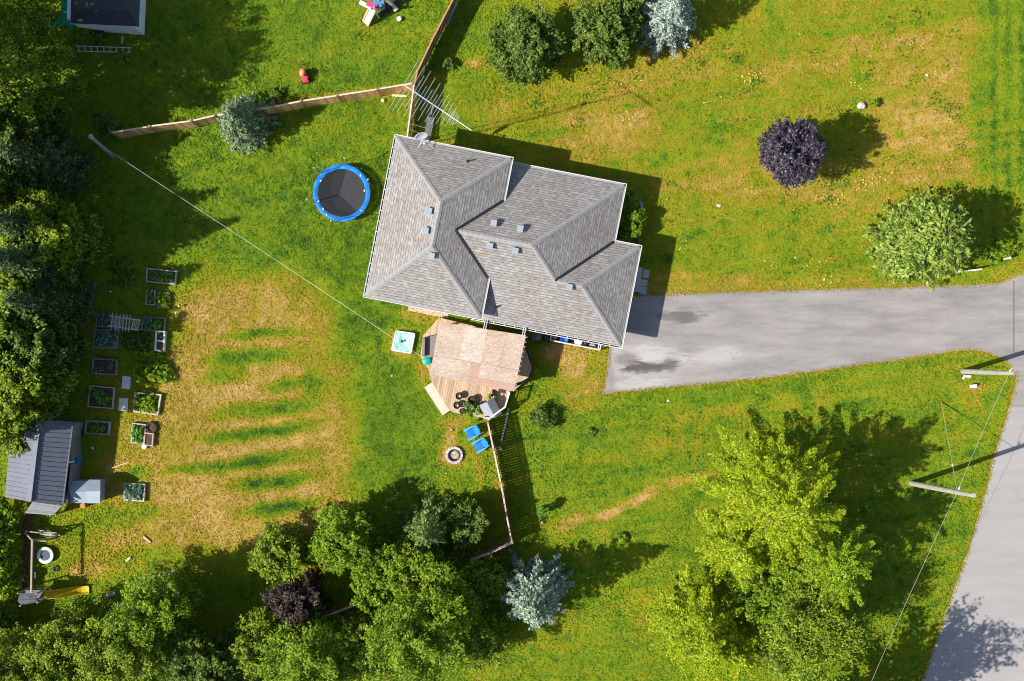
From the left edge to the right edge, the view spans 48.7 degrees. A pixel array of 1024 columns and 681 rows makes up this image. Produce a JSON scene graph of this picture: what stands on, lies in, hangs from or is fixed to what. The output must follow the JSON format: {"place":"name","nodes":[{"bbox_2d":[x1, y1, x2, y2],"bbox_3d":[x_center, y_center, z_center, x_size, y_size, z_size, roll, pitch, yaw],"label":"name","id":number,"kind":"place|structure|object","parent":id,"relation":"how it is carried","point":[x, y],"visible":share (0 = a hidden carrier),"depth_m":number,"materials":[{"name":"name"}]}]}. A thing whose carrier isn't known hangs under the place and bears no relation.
{"place":"outdoors","nodes":[
{"label":"outdoors","id":0,"kind":"place"},
{"bbox_2d":[0,0,1023,680],"bbox_3d":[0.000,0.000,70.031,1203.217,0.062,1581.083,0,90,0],"label":"lawn","id":1,"kind":"structure","parent":0,"point":[570,444],"depth_m":70.03,"materials":[{"name":"plant"}]},
{"bbox_2d":[0,527,15,559],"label":"hedge bush","id":2,"kind":"object","parent":1,"relation":"on","point":[8,537],"visible":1,"depth_m":68.32,"materials":[{"name":"green plant"}]},
{"bbox_2d":[0,494,19,531],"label":"hedge bush","id":3,"kind":"object","parent":1,"relation":"on","point":[8,519],"visible":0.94,"depth_m":68.40,"materials":[{"name":"green plant"}]},
{"bbox_2d":[0,574,21,602],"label":"hedge bush","id":4,"kind":"object","parent":1,"relation":"on","point":[8,587],"visible":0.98,"depth_m":68.55,"materials":[{"name":"green plant"}]},
{"bbox_2d":[0,540,22,580],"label":"hedge bush","id":5,"kind":"object","parent":1,"relation":"on","point":[8,564],"visible":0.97,"depth_m":68.52,"materials":[{"name":"green plant"}]},
{"bbox_2d":[0,599,27,639],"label":"broadleaf tree","id":6,"kind":"object","parent":1,"relation":"on","point":[8,612],"visible":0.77,"depth_m":68.80,"materials":[{"name":"green plant"}]},
{"bbox_2d":[0,307,43,381],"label":"broadleaf tree","id":7,"kind":"object","parent":1,"relation":"on","point":[14,324],"visible":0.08,"depth_m":64.10,"materials":[{"name":"green plant"}]},
{"bbox_2d":[0,398,50,458],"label":"broadleaf tree","id":8,"kind":"object","parent":1,"relation":"on","point":[16,444],"visible":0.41,"depth_m":65.79,"materials":[{"name":"green plant"}]},
{"bbox_2d":[18,511,34,595],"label":"bare soil","id":9,"kind":"structure","parent":1,"relation":"on","point":[27,540],"depth_m":69.99,"materials":[{"name":"soil"}]},
{"bbox_2d":[0,0,59,50],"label":"broadleaf tree","id":10,"kind":"object","parent":1,"relation":"on","point":[39,19],"visible":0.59,"depth_m":66.63,"materials":[{"name":"green plant"}]},
{"bbox_2d":[0,161,61,232],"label":"broadleaf tree","id":11,"kind":"object","parent":1,"relation":"on","point":[9,186],"visible":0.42,"depth_m":64.93,"materials":[{"name":"green plant"}]},
{"bbox_2d":[0,619,62,680],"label":"broadleaf tree","id":12,"kind":"object","parent":1,"relation":"on","point":[7,649],"visible":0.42,"depth_m":65.94,"materials":[{"name":"green plant"}]},
{"bbox_2d":[0,90,76,176],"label":"broadleaf tree","id":13,"kind":"object","parent":1,"relation":"on","point":[30,126],"visible":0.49,"depth_m":65.07,"materials":[{"name":"green plant"}]},
{"bbox_2d":[0,267,76,331],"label":"broadleaf tree","id":14,"kind":"object","parent":1,"relation":"on","point":[8,285],"visible":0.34,"depth_m":63.51,"materials":[{"name":"green plant"}]},
{"bbox_2d":[0,347,79,436],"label":"broadleaf tree","id":15,"kind":"object","parent":1,"relation":"on","point":[35,391],"visible":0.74,"depth_m":65.08,"materials":[{"name":"green plant"}]},
{"bbox_2d":[5,420,82,504],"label":"shed","id":16,"kind":"structure","parent":1,"relation":"on","point":[44,468],"depth_m":67.37,"materials":[{"name":"metal"}]},
{"bbox_2d":[67,436,81,502],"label":"wall","id":17,"kind":"structure","parent":16,"relation":"in","point":[76,445],"depth_m":68.98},
{"bbox_2d":[0,201,87,242],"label":"conifer tree","id":18,"kind":"object","parent":1,"relation":"on","point":[8,221],"visible":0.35,"depth_m":62.73,"materials":[{"name":"green plant"}]},
{"bbox_2d":[0,308,90,383],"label":"broadleaf tree","id":19,"kind":"object","parent":1,"relation":"on","point":[58,341],"visible":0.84,"depth_m":64.65,"materials":[{"name":"green plant"}]},
{"bbox_2d":[37,547,53,563],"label":"mini trampoline","id":20,"kind":"object","parent":1,"relation":"on","point":[45,555],"visible":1,"depth_m":69.68,"materials":[{"name":"plastic"}]},
{"bbox_2d":[0,5,93,138],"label":"broadleaf tree","id":21,"kind":"object","parent":1,"relation":"on","point":[18,76],"visible":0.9,"depth_m":63.82,"materials":[{"name":"green plant"}]},
{"bbox_2d":[25,502,70,516],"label":"lean to","id":22,"kind":"object","parent":1,"relation":"on","point":[51,510],"visible":0.83,"depth_m":68.26,"materials":[{"name":"grey metal"}]},
{"bbox_2d":[0,241,96,294],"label":"conifer tree","id":23,"kind":"object","parent":1,"relation":"on","point":[11,257],"visible":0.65,"depth_m":63.39,"materials":[{"name":"green plant"}]},
{"bbox_2d":[0,132,100,198],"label":"conifer tree","id":24,"kind":"object","parent":1,"relation":"on","point":[38,163],"visible":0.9,"depth_m":66.48,"materials":[{"name":"green plant"}]},
{"bbox_2d":[2,277,98,330],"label":"conifer tree","id":25,"kind":"object","parent":1,"relation":"on","point":[26,299],"visible":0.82,"depth_m":65.79,"materials":[{"name":"green plant"}]},
{"bbox_2d":[17,532,88,606],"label":"swing set","id":26,"kind":"object","parent":1,"relation":"on","point":[31,595],"visible":1,"depth_m":68.70,"materials":[{"name":"grey plastic"}]},
{"bbox_2d":[0,186,112,290],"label":"broadleaf tree","id":27,"kind":"object","parent":1,"relation":"on","point":[67,235],"visible":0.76,"depth_m":64.86,"materials":[{"name":"green plant"}]},
{"bbox_2d":[2,635,120,680],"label":"broadleaf tree","id":28,"kind":"object","parent":1,"relation":"on","point":[45,677],"visible":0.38,"depth_m":63.89,"materials":[{"name":"green plant"}]},
{"bbox_2d":[16,596,115,680],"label":"broadleaf tree","id":29,"kind":"object","parent":1,"relation":"on","point":[58,631],"visible":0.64,"depth_m":64.65,"materials":[{"name":"green plant"}]},
{"bbox_2d":[70,478,104,502],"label":"plastic store","id":30,"kind":"structure","parent":1,"relation":"on","point":[87,490],"depth_m":68.54,"materials":[{"name":"plastic"}]},
{"bbox_2d":[85,420,110,434],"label":"raised bed","id":31,"kind":"object","parent":1,"relation":"on","point":[107,425],"visible":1,"depth_m":69.81,"materials":[{"name":"wood"}]},
{"bbox_2d":[87,385,115,408],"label":"raised bed","id":32,"kind":"object","parent":1,"relation":"on","point":[110,391],"visible":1,"depth_m":69.81,"materials":[{"name":"wood"}]},
{"bbox_2d":[88,387,112,405],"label":"vegetable plants","id":33,"kind":"object","parent":32,"relation":"on","point":[101,395],"visible":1,"depth_m":69.62,"materials":[{"name":"green plant"}]},
{"bbox_2d":[92,358,117,374],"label":"raised bed","id":34,"kind":"object","parent":1,"relation":"on","point":[97,363],"visible":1,"depth_m":69.81,"materials":[{"name":"soil"}]},
{"bbox_2d":[92,110,119,138],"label":"shrub","id":35,"kind":"object","parent":1,"relation":"on","point":[102,124],"visible":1,"depth_m":69.11,"materials":[{"name":"green plant"}]},
{"bbox_2d":[67,0,145,34],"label":"white shed","id":36,"kind":"structure","parent":1,"relation":"on","point":[120,16],"depth_m":67.29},
{"bbox_2d":[53,0,74,30],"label":"green tarp","id":37,"kind":"object","parent":36,"relation":"hanging from","point":[62,16],"visible":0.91,"depth_m":68.42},
{"bbox_2d":[93,329,119,348],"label":"raised bed","id":38,"kind":"object","parent":1,"relation":"on","point":[117,341],"visible":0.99,"depth_m":69.74,"materials":[{"name":"wood"}]},
{"bbox_2d":[92,328,119,348],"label":"vegetable plants","id":39,"kind":"object","parent":38,"relation":"on","point":[107,339],"visible":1,"depth_m":69.66,"materials":[{"name":"green plant"}]},
{"bbox_2d":[106,254,138,291],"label":"shrub","id":40,"kind":"object","parent":1,"relation":"on","point":[127,279],"visible":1,"depth_m":69.84,"materials":[{"name":"green plant"}]},
{"bbox_2d":[108,313,140,331],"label":"trellis","id":41,"kind":"object","parent":1,"relation":"on","point":[119,322],"visible":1,"depth_m":68.87,"materials":[{"name":"white wood"}]},
{"bbox_2d":[63,596,189,680],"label":"broadleaf tree","id":42,"kind":"object","parent":1,"relation":"on","point":[114,659],"visible":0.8,"depth_m":63.89,"materials":[{"name":"green plant"}]},
{"bbox_2d":[124,482,145,501],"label":"raised bed","id":43,"kind":"object","parent":1,"relation":"on","point":[144,495],"visible":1,"depth_m":69.74,"materials":[{"name":"wood"}]},
{"bbox_2d":[122,482,145,501],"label":"vegetable plants","id":44,"kind":"object","parent":43,"relation":"on","point":[134,491],"visible":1,"depth_m":69.61,"materials":[{"name":"green plant"}]},
{"bbox_2d":[119,330,153,350],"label":"vegetable plants","id":45,"kind":"object","parent":1,"relation":"on","point":[139,339],"visible":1,"depth_m":69.82,"materials":[{"name":"green plant"}]},
{"bbox_2d":[133,392,162,414],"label":"raised bed","id":46,"kind":"object","parent":1,"relation":"on","point":[158,403],"visible":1,"depth_m":69.74,"materials":[{"name":"wood"}]},
{"bbox_2d":[132,390,159,413],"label":"vegetable plants","id":47,"kind":"object","parent":46,"relation":"on","point":[146,403],"visible":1,"depth_m":69.61,"materials":[{"name":"green plant"}]},
{"bbox_2d":[98,558,209,657],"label":"broadleaf tree","id":48,"kind":"object","parent":1,"relation":"on","point":[137,605],"visible":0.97,"depth_m":65.31,"materials":[{"name":"green plant"}]},
{"bbox_2d":[131,358,176,383],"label":"plants","id":49,"kind":"object","parent":1,"relation":"on","point":[142,371],"visible":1,"depth_m":69.51,"materials":[{"name":"green plant"}]},
{"bbox_2d":[154,331,166,351],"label":"raised bed","id":50,"kind":"object","parent":1,"relation":"on","point":[160,335],"visible":1,"depth_m":69.72,"materials":[{"name":"wood"}]},
{"bbox_2d":[146,268,177,284],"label":"raised bed","id":51,"kind":"object","parent":1,"relation":"on","point":[163,282],"visible":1,"depth_m":69.76,"materials":[{"name":"wood"}]},
{"bbox_2d":[148,268,174,282],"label":"vegetable plants","id":52,"kind":"object","parent":51,"relation":"on","point":[156,274],"visible":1,"depth_m":69.68,"materials":[{"name":"green plant"}]},
{"bbox_2d":[158,624,239,680],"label":"broadleaf tree","id":53,"kind":"object","parent":1,"relation":"on","point":[191,651],"visible":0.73,"depth_m":65.83,"materials":[{"name":"green plant"}]},
{"bbox_2d":[174,636,263,680],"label":"broadleaf tree","id":54,"kind":"object","parent":1,"relation":"on","point":[236,672],"visible":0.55,"depth_m":65.32,"materials":[{"name":"green plant"}]},
{"bbox_2d":[216,91,281,155],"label":"spruce tree","id":55,"kind":"object","parent":1,"relation":"on","point":[238,123],"visible":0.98,"depth_m":67.84,"materials":[{"name":"green plant"}]},
{"bbox_2d":[228,606,289,680],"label":"broadleaf tree","id":56,"kind":"object","parent":1,"relation":"on","point":[247,648],"visible":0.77,"depth_m":65.67,"materials":[{"name":"green plant"}]},
{"bbox_2d":[110,82,412,138],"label":"wooden fence","id":57,"kind":"object","parent":1,"relation":"on","point":[212,119],"visible":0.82,"depth_m":68.86,"materials":[{"name":"wood"}]},
{"bbox_2d":[247,519,311,586],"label":"broadleaf tree","id":58,"kind":"object","parent":1,"relation":"on","point":[278,552],"visible":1,"depth_m":66.15,"materials":[{"name":"green plant"}]},
{"bbox_2d":[260,567,333,633],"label":"brown bush","id":59,"kind":"object","parent":1,"relation":"on","point":[289,601],"visible":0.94,"depth_m":66.68,"materials":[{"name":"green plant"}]},
{"bbox_2d":[250,601,359,680],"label":"broadleaf tree","id":60,"kind":"object","parent":1,"relation":"on","point":[303,659],"visible":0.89,"depth_m":64.34,"materials":[{"name":"green plant"}]},
{"bbox_2d":[306,157,370,221],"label":"trampoline","id":61,"kind":"object","parent":1,"relation":"on","point":[342,191],"visible":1,"depth_m":69.25,"materials":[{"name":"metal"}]},
{"bbox_2d":[305,497,380,577],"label":"broadleaf tree","id":62,"kind":"object","parent":1,"relation":"on","point":[333,540],"visible":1,"depth_m":65.65,"materials":[{"name":"green plant"}]},
{"bbox_2d":[332,607,402,680],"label":"broadleaf tree","id":63,"kind":"object","parent":1,"relation":"on","point":[356,647],"visible":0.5,"depth_m":65.16,"materials":[{"name":"green plant"}]},
{"bbox_2d":[349,551,394,613],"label":"broadleaf tree","id":64,"kind":"object","parent":1,"relation":"on","point":[357,585],"visible":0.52,"depth_m":66.08,"materials":[{"name":"green plant"}]},
{"bbox_2d":[359,0,398,25],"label":"play tower","id":65,"kind":"structure","parent":1,"relation":"on","point":[371,7],"depth_m":68.95,"materials":[{"name":"beige plastic"}]},
{"bbox_2d":[350,536,408,600],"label":"broadleaf tree","id":66,"kind":"object","parent":1,"relation":"on","point":[377,562],"visible":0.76,"depth_m":65.75,"materials":[{"name":"green plant"}]},
{"bbox_2d":[391,330,414,353],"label":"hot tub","id":67,"kind":"object","parent":1,"relation":"on","point":[404,338],"visible":0.99,"depth_m":69.75,"materials":[{"name":"liquid"}]},
{"bbox_2d":[407,83,416,136],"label":"wooden fence","id":68,"kind":"object","parent":1,"relation":"on","point":[411,113],"visible":0.72,"depth_m":68.45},
{"bbox_2d":[359,588,469,680],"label":"broadleaf tree","id":69,"kind":"object","parent":1,"relation":"on","point":[417,658],"visible":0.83,"depth_m":62.64,"materials":[{"name":"green plant"}]},
{"bbox_2d":[385,536,444,594],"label":"broadleaf tree","id":70,"kind":"object","parent":1,"relation":"on","point":[403,576],"visible":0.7,"depth_m":65.02,"materials":[{"name":"green plant"}]},
{"bbox_2d":[396,490,455,552],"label":"spruce tree","id":71,"kind":"object","parent":1,"relation":"on","point":[425,531],"visible":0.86,"depth_m":67.32,"materials":[{"name":"green plant"}]},
{"bbox_2d":[390,59,471,138],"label":"antenna tower","id":72,"kind":"structure","parent":1,"relation":"on","point":[430,115],"depth_m":57.68,"materials":[{"name":"metal"}]},
{"bbox_2d":[413,0,457,89],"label":"wooden fence","id":73,"kind":"object","parent":1,"relation":"on","point":[435,38],"visible":0.95,"depth_m":68.85,"materials":[{"name":"wood"}]},
{"bbox_2d":[388,548,491,650],"bbox_3d":[-4.250,15.067,66.450,6.609,7.303,6.114,0,90,0],"label":"broadleaf tree","id":74,"kind":"object","parent":1,"relation":"on","point":[450,580],"visible":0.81,"depth_m":64.52,"materials":[{"name":"green plant"}]},
{"bbox_2d":[445,446,462,463],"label":"fire pit","id":75,"kind":"object","parent":1,"relation":"on","point":[449,453],"visible":1,"depth_m":69.80,"materials":[{"name":"stone"}]},
{"bbox_2d":[439,496,489,550],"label":"broadleaf tree","id":76,"kind":"object","parent":1,"relation":"on","point":[466,527],"visible":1,"depth_m":67.12,"materials":[{"name":"green plant"}]},
{"bbox_2d":[421,317,533,418],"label":"deck","id":77,"kind":"structure","parent":1,"relation":"on","point":[437,393],"depth_m":69.50,"materials":[{"name":"wood"}]},
{"bbox_2d":[422,335,436,356],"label":"covered bench","id":78,"kind":"object","parent":77,"relation":"on","point":[428,345],"visible":0.89,"depth_m":68.98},
{"bbox_2d":[429,319,526,390],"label":"deck shelter","id":79,"kind":"object","parent":77,"relation":"on","point":[454,343],"visible":1,"depth_m":67.15,"materials":[{"name":"brown wood"}]},
{"bbox_2d":[479,398,501,420],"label":"covered grill","id":80,"kind":"object","parent":77,"relation":"on","point":[490,408],"visible":1,"depth_m":68.64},
{"bbox_2d":[455,599,511,673],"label":"broadleaf tree","id":81,"kind":"object","parent":1,"relation":"on","point":[484,638],"visible":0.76,"depth_m":66.35,"materials":[{"name":"green plant"}]},
{"bbox_2d":[460,548,510,604],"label":"broadleaf tree","id":82,"kind":"object","parent":1,"relation":"on","point":[493,569],"visible":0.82,"depth_m":67.45,"materials":[{"name":"green plant"}]},
{"bbox_2d":[470,421,512,560],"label":"wooden fence","id":83,"kind":"object","parent":1,"relation":"on","point":[492,549],"visible":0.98,"depth_m":68.16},
{"bbox_2d":[363,134,641,348],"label":"house","id":84,"kind":"structure","parent":1,"relation":"on","point":[492,238],"depth_m":65.97,"materials":[{"name":"grey"}]},
{"bbox_2d":[485,0,566,85],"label":"round tree","id":85,"kind":"object","parent":1,"relation":"on","point":[522,41],"visible":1,"depth_m":66.69,"materials":[{"name":"green plant"}]},
{"bbox_2d":[500,549,574,630],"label":"blue spruce","id":86,"kind":"object","parent":1,"relation":"on","point":[535,597],"visible":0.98,"depth_m":66.10,"materials":[{"name":"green plant"}]},
{"bbox_2d":[528,402,557,430],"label":"shrub","id":87,"kind":"object","parent":1,"relation":"on","point":[539,415],"visible":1,"depth_m":69.17,"materials":[{"name":"green plant"}]},
{"bbox_2d":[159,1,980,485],"bbox_3d":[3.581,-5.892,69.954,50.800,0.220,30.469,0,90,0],"label":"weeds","id":88,"kind":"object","parent":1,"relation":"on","point":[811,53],"visible":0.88,"depth_m":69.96,"materials":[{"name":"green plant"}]},
{"bbox_2d":[564,0,644,71],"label":"round tree","id":89,"kind":"object","parent":1,"relation":"on","point":[614,37],"visible":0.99,"depth_m":66.45,"materials":[{"name":"green plant"}]},
{"bbox_2d":[604,0,650,27],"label":"round tree","id":90,"kind":"object","parent":1,"relation":"on","point":[635,7],"visible":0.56,"depth_m":66.99,"materials":[{"name":"green plant"}]},
{"bbox_2d":[622,220,642,237],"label":"shrub","id":91,"kind":"object","parent":1,"relation":"on","point":[634,232],"visible":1,"depth_m":68.41,"materials":[{"name":"green plant"}]},
{"bbox_2d":[625,205,647,225],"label":"shrub","id":92,"kind":"object","parent":1,"relation":"on","point":[639,215],"visible":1,"depth_m":68.47,"materials":[{"name":"green plant"}]},
{"bbox_2d":[634,0,696,58],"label":"blue spruce","id":93,"kind":"object","parent":1,"relation":"on","point":[670,17],"visible":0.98,"depth_m":67.56,"materials":[{"name":"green plant"}]},
{"bbox_2d":[642,563,748,680],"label":"lime tree","id":94,"kind":"object","parent":1,"relation":"on","point":[696,632],"visible":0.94,"depth_m":64.80,"materials":[{"name":"green plant"}]},
{"bbox_2d":[694,505,767,593],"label":"lime tree","id":95,"kind":"object","parent":1,"relation":"on","point":[740,558],"visible":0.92,"depth_m":65.33,"materials":[{"name":"green plant"}]},
{"bbox_2d":[697,594,772,680],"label":"lime tree","id":96,"kind":"object","parent":1,"relation":"on","point":[739,659],"visible":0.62,"depth_m":63.98,"materials":[{"name":"green plant"}]},
{"bbox_2d":[719,553,814,635],"bbox_3d":[15.226,15.065,66.776,6.190,6.655,4.936,22,90,0],"label":"shade tree","id":97,"kind":"object","parent":1,"relation":"on","point":[766,595],"visible":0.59,"depth_m":64.72,"materials":[{"name":"green plant"}]},
{"bbox_2d":[691,422,846,569],"bbox_3d":[14.632,9.085,64.442,8.044,11.316,8.454,0,90,0],"label":"lime tree","id":98,"kind":"object","parent":1,"relation":"on","point":[786,498],"visible":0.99,"depth_m":63.05,"materials":[{"name":"green plant"}]},
{"bbox_2d":[757,115,829,189],"bbox_3d":[16.515,-11.084,66.937,3.962,6.334,4.309,-37,90,0],"label":"purple tree","id":99,"kind":"object","parent":1,"relation":"on","point":[794,154],"visible":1,"depth_m":64.79,"materials":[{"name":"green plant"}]},
{"bbox_2d":[739,552,875,680],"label":"shade tree","id":100,"kind":"object","parent":1,"relation":"on","point":[814,645],"visible":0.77,"depth_m":62.73,"materials":[{"name":"green plant"}]},
{"bbox_2d":[747,506,881,614],"bbox_3d":[17.490,12.913,65.370,7.524,9.461,7.058,14,90,0],"label":"lime tree","id":101,"kind":"object","parent":1,"relation":"on","point":[833,565],"visible":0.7,"depth_m":62.80,"materials":[{"name":"green plant"}]},
{"bbox_2d":[862,188,975,290],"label":"broadleaf tree","id":102,"kind":"object","parent":1,"relation":"on","point":[922,236],"visible":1,"depth_m":65.82,"materials":[{"name":"green plant"}]},
{"bbox_2d":[909,481,975,497],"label":"utility pole","id":103,"kind":"object","parent":1,"relation":"on","point":[937,488],"visible":1,"depth_m":65.16,"materials":[{"name":"brown wood"}]},
{"bbox_2d":[960,368,1015,377],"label":"utility pole","id":104,"kind":"object","parent":1,"relation":"on","point":[984,372],"visible":1,"depth_m":66.37,"materials":[{"name":"brown wood"}]},
{"bbox_2d":[994,236,1019,259],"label":"shrub","id":105,"kind":"object","parent":1,"relation":"on","point":[1007,244],"visible":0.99,"depth_m":69.49,"materials":[{"name":"green plant"}]},
{"bbox_2d":[603,274,1023,406],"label":"driveway","id":106,"kind":"structure","parent":0,"point":[675,339],"depth_m":69.98,"materials":[{"name":"asphalt"}]},
{"bbox_2d":[922,396,1023,680],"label":"road","id":107,"kind":"structure","parent":0,"point":[981,638],"depth_m":69.98,"materials":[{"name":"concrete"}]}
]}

